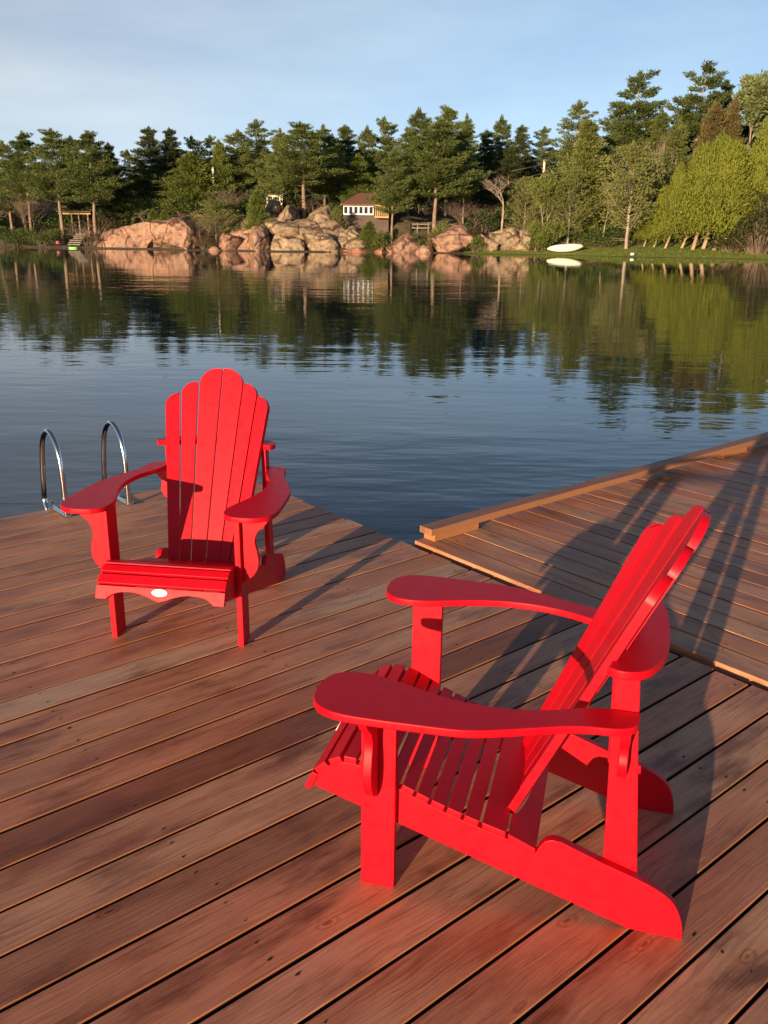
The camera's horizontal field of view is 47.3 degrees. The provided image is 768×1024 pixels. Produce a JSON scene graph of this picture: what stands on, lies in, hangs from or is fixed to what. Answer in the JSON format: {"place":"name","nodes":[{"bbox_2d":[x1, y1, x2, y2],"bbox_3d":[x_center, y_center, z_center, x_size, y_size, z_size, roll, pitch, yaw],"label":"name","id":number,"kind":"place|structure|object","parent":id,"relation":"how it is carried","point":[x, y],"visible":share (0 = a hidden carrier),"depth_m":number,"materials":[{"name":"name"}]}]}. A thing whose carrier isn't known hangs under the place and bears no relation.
{"place":"outdoors","nodes":[
{"label":"outdoors","id":0,"kind":"place"},
{"bbox_2d":[0,247,767,547],"bbox_3d":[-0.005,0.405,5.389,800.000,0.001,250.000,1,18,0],"label":"lake water","id":1,"kind":"structure","parent":0,"point":[405,395],"depth_m":13.84,"materials":[{"name":"blue liquid"}]},
{"bbox_2d":[0,482,767,1023],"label":"wooden dock","id":2,"kind":"object","parent":1,"relation":"on","point":[180,842],"visible":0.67,"depth_m":2.46,"materials":[{"name":"wood"}]},
{"bbox_2d":[39,420,133,517],"bbox_3d":[-1.779,0.242,5.355,0.424,1.590,0.383,-14,23,-38],"label":"swim ladder","id":3,"kind":"object","parent":2,"relation":"attached to","point":[47,505],"visible":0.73,"depth_m":5.15,"materials":[{"name":"silver metal"}]},
{"bbox_2d":[60,368,290,646],"bbox_3d":[-0.784,-0.043,3.680,0.854,0.990,0.944,3,18,7],"label":"adirondack chair","id":4,"kind":"object","parent":2,"relation":"on","point":[240,515],"visible":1,"depth_m":3.83,"materials":[{"name":"red paint"}]},
{"bbox_2d":[305,505,710,938],"bbox_3d":[0.323,0.426,2.276,0.944,0.990,0.854,5,19,14],"label":"adirondack chair","id":5,"kind":"object","parent":2,"relation":"on","point":[624,643],"visible":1,"depth_m":2.15,"materials":[{"name":"red paint"}]},
{"bbox_2d":[415,432,767,690],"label":"adjoining dock","id":6,"kind":"object","parent":1,"relation":"on","point":[575,543],"visible":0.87,"depth_m":4.67,"materials":[{"name":"orange wood"}]},
{"bbox_2d":[0,174,767,258],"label":"ground","id":7,"kind":"structure","parent":0,"point":[401,222],"depth_m":81.40,"materials":[{"name":"plant"}]},
{"bbox_2d":[0,139,27,230],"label":"pine tree","id":8,"kind":"object","parent":7,"relation":"on","point":[3,205],"visible":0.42,"depth_m":81.56,"materials":[{"name":"green plant"}]},
{"bbox_2d":[0,129,52,233],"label":"pine tree","id":9,"kind":"object","parent":7,"relation":"on","point":[23,144],"visible":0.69,"depth_m":79.31,"materials":[{"name":"green plant"}]},
{"bbox_2d":[7,193,54,237],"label":"shrub","id":10,"kind":"object","parent":7,"relation":"on","point":[22,207],"visible":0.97,"depth_m":79.21,"materials":[{"name":"plant"}]},
{"bbox_2d":[25,232,59,246],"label":"shrub","id":11,"kind":"object","parent":7,"relation":"on","point":[47,240],"visible":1,"depth_m":76.77,"materials":[{"name":"green plant"}]},
{"bbox_2d":[20,212,66,231],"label":"shrub","id":12,"kind":"object","parent":7,"relation":"on","point":[44,221],"visible":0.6,"depth_m":87.65,"materials":[{"name":"green plant"}]},
{"bbox_2d":[19,128,94,243],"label":"pine tree","id":13,"kind":"object","parent":7,"relation":"on","point":[56,163],"visible":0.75,"depth_m":76.10,"materials":[{"name":"green plant"}]},
{"bbox_2d":[49,135,98,222],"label":"pine tree","id":14,"kind":"object","parent":7,"relation":"on","point":[73,205],"visible":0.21,"depth_m":85.30,"materials":[{"name":"green plant"}]},
{"bbox_2d":[50,207,103,235],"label":"shrub","id":15,"kind":"object","parent":7,"relation":"on","point":[58,219],"visible":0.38,"depth_m":85.82,"materials":[{"name":"green plant"}]},
{"bbox_2d":[56,211,97,237],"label":"pavilion","id":16,"kind":"structure","parent":7,"relation":"on","point":[87,214],"depth_m":84.47,"materials":[{"name":"brown wood"}]},
{"bbox_2d":[55,129,134,241],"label":"pine tree","id":17,"kind":"object","parent":7,"relation":"on","point":[93,155],"visible":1,"depth_m":75.25,"materials":[{"name":"green plant"}]},
{"bbox_2d":[67,214,122,239],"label":"shrub","id":18,"kind":"object","parent":7,"relation":"on","point":[105,227],"visible":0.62,"depth_m":82.68,"materials":[{"name":"plant"}]},
{"bbox_2d":[86,142,133,228],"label":"pine tree","id":19,"kind":"object","parent":7,"relation":"on","point":[115,201],"visible":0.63,"depth_m":82.82,"materials":[{"name":"green plant"}]},
{"bbox_2d":[92,226,152,247],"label":"granite outcrop","id":20,"kind":"object","parent":7,"relation":"on","point":[111,238],"visible":0.33,"depth_m":75.98,"materials":[{"name":"stone"}]},
{"bbox_2d":[114,149,152,224],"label":"pine tree","id":21,"kind":"object","parent":7,"relation":"on","point":[128,157],"visible":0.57,"depth_m":82.77,"materials":[{"name":"green plant"}]},
{"bbox_2d":[122,192,168,221],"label":"shrub","id":22,"kind":"object","parent":7,"relation":"on","point":[135,204],"visible":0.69,"depth_m":80.77,"materials":[{"name":"green plant"}]},
{"bbox_2d":[122,126,174,207],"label":"pine tree","id":23,"kind":"object","parent":7,"relation":"on","point":[152,152],"visible":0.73,"depth_m":82.60,"materials":[{"name":"green plant"}]},
{"bbox_2d":[114,216,198,246],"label":"granite outcrop","id":24,"kind":"object","parent":7,"relation":"on","point":[154,229],"visible":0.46,"depth_m":75.53,"materials":[{"name":"stone"}]},
{"bbox_2d":[146,127,186,210],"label":"pine tree","id":25,"kind":"object","parent":7,"relation":"on","point":[168,140],"visible":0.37,"depth_m":84.00,"materials":[{"name":"green plant"}]},
{"bbox_2d":[153,217,211,249],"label":"granite outcrop","id":26,"kind":"object","parent":7,"relation":"on","point":[178,233],"visible":0.44,"depth_m":74.17,"materials":[{"name":"stone"}]},
{"bbox_2d":[161,192,207,217],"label":"shrub","id":27,"kind":"object","parent":7,"relation":"on","point":[180,204],"visible":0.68,"depth_m":78.73,"materials":[{"name":"green plant"}]},
{"bbox_2d":[148,151,236,213],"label":"pine tree","id":28,"kind":"object","parent":7,"relation":"on","point":[194,177],"visible":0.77,"depth_m":79.25,"materials":[{"name":"green plant"}]},
{"bbox_2d":[181,135,211,166],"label":"pine tree","id":29,"kind":"object","parent":7,"relation":"on","point":[191,142],"visible":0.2,"depth_m":86.44,"materials":[{"name":"green plant"}]},
{"bbox_2d":[198,135,223,166],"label":"pine tree","id":30,"kind":"object","parent":7,"relation":"on","point":[208,143],"visible":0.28,"depth_m":88.11,"materials":[{"name":"green plant"}]},
{"bbox_2d":[188,199,243,240],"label":"shrub","id":31,"kind":"object","parent":7,"relation":"on","point":[211,205],"visible":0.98,"depth_m":75.51,"materials":[{"name":"green plant"}]},
{"bbox_2d":[185,194,246,217],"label":"shrub","id":32,"kind":"object","parent":7,"relation":"on","point":[228,205],"visible":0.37,"depth_m":79.10,"materials":[{"name":"green plant"}]},
{"bbox_2d":[208,139,244,214],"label":"pine tree","id":33,"kind":"object","parent":7,"relation":"on","point":[219,157],"visible":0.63,"depth_m":80.37,"materials":[{"name":"green plant"}]},
{"bbox_2d":[219,233,240,250],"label":"granite outcrop","id":34,"kind":"object","parent":7,"relation":"on","point":[228,242],"visible":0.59,"depth_m":73.39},
{"bbox_2d":[222,128,261,214],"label":"pine tree","id":35,"kind":"object","parent":7,"relation":"on","point":[230,140],"visible":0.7,"depth_m":81.53,"materials":[{"name":"green plant"}]},
{"bbox_2d":[218,229,271,249],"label":"granite outcrop","id":36,"kind":"object","parent":7,"relation":"on","point":[243,236],"visible":0.2,"depth_m":74.44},
{"bbox_2d":[228,118,278,189],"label":"pine tree","id":37,"kind":"object","parent":7,"relation":"on","point":[261,142],"visible":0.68,"depth_m":82.23,"materials":[{"name":"green plant"}]},
{"bbox_2d":[242,187,273,234],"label":"pine tree","id":38,"kind":"object","parent":7,"relation":"on","point":[256,215],"visible":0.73,"depth_m":74.30,"materials":[{"name":"green plant"}]},
{"bbox_2d":[247,226,271,250],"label":"granite outcrop","id":39,"kind":"object","parent":7,"relation":"on","point":[259,238],"visible":0.59,"depth_m":72.92,"materials":[{"name":"stone"}]},
{"bbox_2d":[237,186,300,210],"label":"shrub","id":40,"kind":"object","parent":7,"relation":"on","point":[286,201],"visible":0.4,"depth_m":78.87,"materials":[{"name":"green plant"}]},
{"bbox_2d":[245,127,301,199],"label":"pine tree","id":41,"kind":"object","parent":7,"relation":"on","point":[275,187],"visible":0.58,"depth_m":79.55,"materials":[{"name":"green plant"}]},
{"bbox_2d":[265,199,281,216],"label":"granite outcrop","id":42,"kind":"object","parent":7,"relation":"on","point":[273,208],"visible":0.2,"depth_m":76.39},
{"bbox_2d":[270,235,305,250],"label":"granite outcrop","id":43,"kind":"object","parent":7,"relation":"on","point":[281,242],"visible":0.62,"depth_m":73.43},
{"bbox_2d":[277,204,299,221],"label":"granite outcrop","id":44,"kind":"object","parent":7,"relation":"on","point":[289,213],"visible":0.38,"depth_m":75.13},
{"bbox_2d":[257,216,345,238],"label":"granite outcrop","id":45,"kind":"object","parent":7,"relation":"on","point":[295,227],"visible":0.38,"depth_m":74.36,"materials":[{"name":"stone"}]},
{"bbox_2d":[264,121,352,218],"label":"pine tree","id":46,"kind":"object","parent":7,"relation":"on","point":[313,170],"visible":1,"depth_m":75.66,"materials":[{"name":"green plant"}]},
{"bbox_2d":[295,194,336,215],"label":"shrub","id":47,"kind":"object","parent":7,"relation":"on","point":[313,207],"visible":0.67,"depth_m":78.33,"materials":[{"name":"plant"}]},
{"bbox_2d":[297,232,339,251],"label":"granite outcrop","id":48,"kind":"object","parent":7,"relation":"on","point":[317,241],"visible":0.48,"depth_m":73.50,"materials":[{"name":"stone"}]},
{"bbox_2d":[304,205,334,228],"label":"granite outcrop","id":49,"kind":"object","parent":7,"relation":"on","point":[322,214],"visible":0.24,"depth_m":75.86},
{"bbox_2d":[301,124,348,205],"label":"pine tree","id":50,"kind":"object","parent":7,"relation":"on","point":[323,190],"visible":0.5,"depth_m":80.84,"materials":[{"name":"green plant"}]},
{"bbox_2d":[321,124,366,199],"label":"pine tree","id":51,"kind":"object","parent":7,"relation":"on","point":[345,144],"visible":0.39,"depth_m":84.39,"materials":[{"name":"green plant"}]},
{"bbox_2d":[335,236,371,248],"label":"granite outcrop","id":52,"kind":"object","parent":7,"relation":"on","point":[347,242],"visible":0.33,"depth_m":74.07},
{"bbox_2d":[336,153,380,211],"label":"pine tree","id":53,"kind":"object","parent":7,"relation":"on","point":[357,182],"visible":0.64,"depth_m":80.81,"materials":[{"name":"green plant"}]},
{"bbox_2d":[340,193,390,232],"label":"cabin","id":54,"kind":"object","parent":7,"relation":"on","point":[359,211],"visible":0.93,"depth_m":78.11,"materials":[{"name":"brown"}]},
{"bbox_2d":[353,125,384,188],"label":"pine tree","id":55,"kind":"object","parent":7,"relation":"on","point":[369,140],"visible":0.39,"depth_m":84.05,"materials":[{"name":"green plant"}]},
{"bbox_2d":[359,220,384,250],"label":"pine tree","id":56,"kind":"object","parent":7,"relation":"on","point":[368,233],"visible":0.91,"depth_m":74.30,"materials":[{"name":"green plant"}]},
{"bbox_2d":[370,116,401,187],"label":"pine tree","id":57,"kind":"object","parent":7,"relation":"on","point":[384,125],"visible":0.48,"depth_m":84.87,"materials":[{"name":"green plant"}]},
{"bbox_2d":[364,148,417,242],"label":"pine tree","id":58,"kind":"object","parent":7,"relation":"on","point":[397,201],"visible":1,"depth_m":73.71,"materials":[{"name":"green plant"}]},
{"bbox_2d":[384,233,422,252],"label":"granite outcrop","id":59,"kind":"object","parent":7,"relation":"on","point":[406,243],"visible":0.48,"depth_m":73.77,"materials":[{"name":"stone"}]},
{"bbox_2d":[376,129,433,215],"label":"pine tree","id":60,"kind":"object","parent":7,"relation":"on","point":[405,139],"visible":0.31,"depth_m":79.63,"materials":[{"name":"green plant"}]},
{"bbox_2d":[393,107,447,214],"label":"pine tree","id":61,"kind":"object","parent":7,"relation":"on","point":[418,123],"visible":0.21,"depth_m":80.79,"materials":[{"name":"green plant"}]},
{"bbox_2d":[410,188,454,215],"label":"shrub","id":62,"kind":"object","parent":7,"relation":"on","point":[439,201],"visible":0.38,"depth_m":83.09,"materials":[{"name":"green plant"}]},
{"bbox_2d":[391,119,478,229],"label":"pine tree","id":63,"kind":"object","parent":7,"relation":"on","point":[434,167],"visible":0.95,"depth_m":74.59,"materials":[{"name":"green plant"}]},
{"bbox_2d":[421,223,473,252],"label":"granite outcrop","id":64,"kind":"object","parent":7,"relation":"on","point":[454,238],"visible":0.52,"depth_m":74.21,"materials":[{"name":"stone"}]},
{"bbox_2d":[416,104,495,217],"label":"pine tree","id":65,"kind":"object","parent":7,"relation":"on","point":[448,114],"visible":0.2,"depth_m":78.81,"materials":[{"name":"green plant"}]},
{"bbox_2d":[447,113,486,223],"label":"pine tree","id":66,"kind":"object","parent":7,"relation":"on","point":[467,128],"visible":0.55,"depth_m":78.71,"materials":[{"name":"green plant"}]},
{"bbox_2d":[437,199,499,229],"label":"shrub","id":67,"kind":"object","parent":7,"relation":"on","point":[457,214],"visible":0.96,"depth_m":76.37,"materials":[{"name":"plant"}]},
{"bbox_2d":[464,208,500,234],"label":"shrub","id":68,"kind":"object","parent":7,"relation":"on","point":[489,221],"visible":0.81,"depth_m":80.10,"materials":[{"name":"green plant"}]},
{"bbox_2d":[462,130,511,222],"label":"pine tree","id":69,"kind":"object","parent":7,"relation":"on","point":[490,155],"visible":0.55,"depth_m":84.06,"materials":[{"name":"green plant"}]},
{"bbox_2d":[475,233,499,251],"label":"granite outcrop","id":70,"kind":"object","parent":7,"relation":"on","point":[492,244],"visible":0.41,"depth_m":74.74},
{"bbox_2d":[482,173,518,229],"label":"bare tree","id":71,"kind":"object","parent":7,"relation":"on","point":[503,184],"visible":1,"depth_m":74.53,"materials":[{"name":"brown plant"}]},
{"bbox_2d":[489,227,519,250],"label":"granite outcrop","id":72,"kind":"object","parent":7,"relation":"on","point":[506,238],"visible":0.65,"depth_m":74.96,"materials":[{"name":"stone"}]},
{"bbox_2d":[479,146,533,227],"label":"pine tree","id":73,"kind":"object","parent":7,"relation":"on","point":[505,172],"visible":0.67,"depth_m":82.55,"materials":[{"name":"green plant"}]},
{"bbox_2d":[482,114,530,203],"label":"pine tree","id":74,"kind":"object","parent":7,"relation":"on","point":[502,128],"visible":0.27,"depth_m":86.16,"materials":[{"name":"green plant"}]},
{"bbox_2d":[515,229,532,251],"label":"granite outcrop","id":75,"kind":"object","parent":7,"relation":"on","point":[524,235],"visible":0.61,"depth_m":74.89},
{"bbox_2d":[494,176,554,229],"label":"tree","id":76,"kind":"object","parent":7,"relation":"on","point":[529,216],"visible":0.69,"depth_m":76.41,"materials":[{"name":"green plant"}]},
{"bbox_2d":[507,125,541,202],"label":"pine tree","id":77,"kind":"object","parent":7,"relation":"on","point":[521,136],"visible":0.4,"depth_m":87.28,"materials":[{"name":"green plant"}]},
{"bbox_2d":[522,125,555,176],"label":"pine tree","id":78,"kind":"object","parent":7,"relation":"on","point":[540,151],"visible":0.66,"depth_m":89.88,"materials":[{"name":"green plant"}]},
{"bbox_2d":[521,167,573,249],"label":"broadleaf tree","id":79,"kind":"object","parent":7,"relation":"on","point":[545,187],"visible":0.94,"depth_m":74.31,"materials":[{"name":"green plant"}]},
{"bbox_2d":[543,98,599,174],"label":"pine tree","id":80,"kind":"object","parent":7,"relation":"on","point":[577,111],"visible":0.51,"depth_m":86.44,"materials":[{"name":"green plant"}]},
{"bbox_2d":[544,167,602,243],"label":"tree","id":81,"kind":"object","parent":7,"relation":"on","point":[574,178],"visible":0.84,"depth_m":74.77,"materials":[{"name":"green plant"}]},
{"bbox_2d":[594,68,669,213],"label":"pine tree","id":82,"kind":"object","parent":7,"relation":"on","point":[621,128],"visible":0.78,"depth_m":81.38,"materials":[{"name":"green plant"}]},
{"bbox_2d":[621,107,677,206],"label":"pine tree","id":83,"kind":"object","parent":7,"relation":"on","point":[661,123],"visible":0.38,"depth_m":80.27,"materials":[{"name":"green plant"}]},
{"bbox_2d":[640,118,694,196],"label":"pine tree","id":84,"kind":"object","parent":7,"relation":"on","point":[680,132],"visible":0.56,"depth_m":78.47,"materials":[{"name":"green plant"}]},
{"bbox_2d":[657,59,741,152],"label":"pine tree","id":85,"kind":"object","parent":7,"relation":"on","point":[692,122],"visible":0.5,"depth_m":82.44,"materials":[{"name":"green plant"}]},
{"bbox_2d":[687,101,728,166],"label":"pine tree","id":86,"kind":"object","parent":7,"relation":"on","point":[712,122],"visible":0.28,"depth_m":78.24,"materials":[{"name":"brown plant"}]},
{"bbox_2d":[721,96,748,151],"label":"pine tree","id":87,"kind":"object","parent":7,"relation":"on","point":[733,123],"visible":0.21,"depth_m":78.69,"materials":[{"name":"green plant"}]},
{"bbox_2d":[719,81,750,147],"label":"pine tree","id":88,"kind":"object","parent":7,"relation":"on","point":[728,86],"visible":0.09,"depth_m":84.26,"materials":[{"name":"green plant"}]},
{"bbox_2d":[732,69,767,154],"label":"broadleaf tree","id":89,"kind":"object","parent":7,"relation":"on","point":[751,95],"visible":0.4,"depth_m":78.68,"materials":[{"name":"green plant"}]},
{"bbox_2d":[0,0,767,182],"label":"sky","id":90,"kind":"structure","parent":0,"point":[113,69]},
{"bbox_2d":[458,222,767,258],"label":"lawn","id":91,"kind":"structure","parent":0,"point":[642,249],"depth_m":73.65,"materials":[{"name":"green plant"}]},
{"bbox_2d":[547,244,582,251],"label":"kayak","id":92,"kind":"object","parent":91,"relation":"on","point":[564,247],"visible":1,"depth_m":73.51,"materials":[{"name":"plastic"}]},
{"bbox_2d":[538,118,628,235],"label":"pine tree","id":93,"kind":"object","parent":91,"relation":"on","point":[588,146],"visible":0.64,"depth_m":76.99,"materials":[{"name":"green plant"}]},
{"bbox_2d":[564,231,615,246],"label":"shrub","id":94,"kind":"object","parent":91,"relation":"on","point":[577,237],"visible":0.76,"depth_m":75.80,"materials":[{"name":"green plant"}]},
{"bbox_2d":[591,140,667,248],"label":"broadleaf tree","id":95,"kind":"object","parent":91,"relation":"on","point":[634,157],"visible":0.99,"depth_m":72.46,"materials":[{"name":"green plant"}]},
{"bbox_2d":[631,204,662,246],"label":"cedar tree","id":96,"kind":"object","parent":91,"relation":"on","point":[642,230],"visible":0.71,"depth_m":74.69,"materials":[{"name":"green plant"}]},
{"bbox_2d":[641,185,677,246],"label":"cedar tree","id":97,"kind":"object","parent":91,"relation":"on","point":[660,196],"visible":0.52,"depth_m":74.18,"materials":[{"name":"green plant"}]},
{"bbox_2d":[648,161,695,247],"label":"cedar tree","id":98,"kind":"object","parent":91,"relation":"on","point":[678,178],"visible":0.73,"depth_m":72.74,"materials":[{"name":"green plant"}]},
{"bbox_2d":[663,141,719,247],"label":"cedar tree","id":99,"kind":"object","parent":91,"relation":"on","point":[693,159],"visible":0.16,"depth_m":72.62,"materials":[{"name":"green plant"}]},
{"bbox_2d":[668,140,737,249],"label":"cedar tree","id":100,"kind":"object","parent":91,"relation":"on","point":[703,167],"visible":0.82,"depth_m":71.16,"materials":[{"name":"green plant"}]},
{"bbox_2d":[674,129,750,248],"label":"cedar tree","id":101,"kind":"object","parent":91,"relation":"on","point":[721,140],"visible":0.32,"depth_m":71.07,"materials":[{"name":"green plant"}]},
{"bbox_2d":[686,134,761,249],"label":"cedar tree","id":102,"kind":"object","parent":91,"relation":"on","point":[735,167],"visible":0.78,"depth_m":70.37,"materials":[{"name":"green plant"}]},
{"bbox_2d":[702,143,759,248],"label":"cedar tree","id":103,"kind":"object","parent":91,"relation":"on","point":[747,159],"visible":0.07,"depth_m":71.43,"materials":[{"name":"green plant"}]},
{"bbox_2d":[707,230,755,252],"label":"juniper shrub","id":104,"kind":"object","parent":91,"relation":"on","point":[724,242],"visible":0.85,"depth_m":71.34,"materials":[{"name":"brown plant"}]},
{"bbox_2d":[725,121,767,247],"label":"cedar tree","id":105,"kind":"object","parent":91,"relation":"on","point":[758,152],"visible":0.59,"depth_m":71.28,"materials":[{"name":"green plant"}]},
{"bbox_2d":[726,191,767,254],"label":"juniper shrub","id":106,"kind":"object","parent":91,"relation":"on","point":[760,229],"visible":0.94,"depth_m":69.85,"materials":[{"name":"plant"}]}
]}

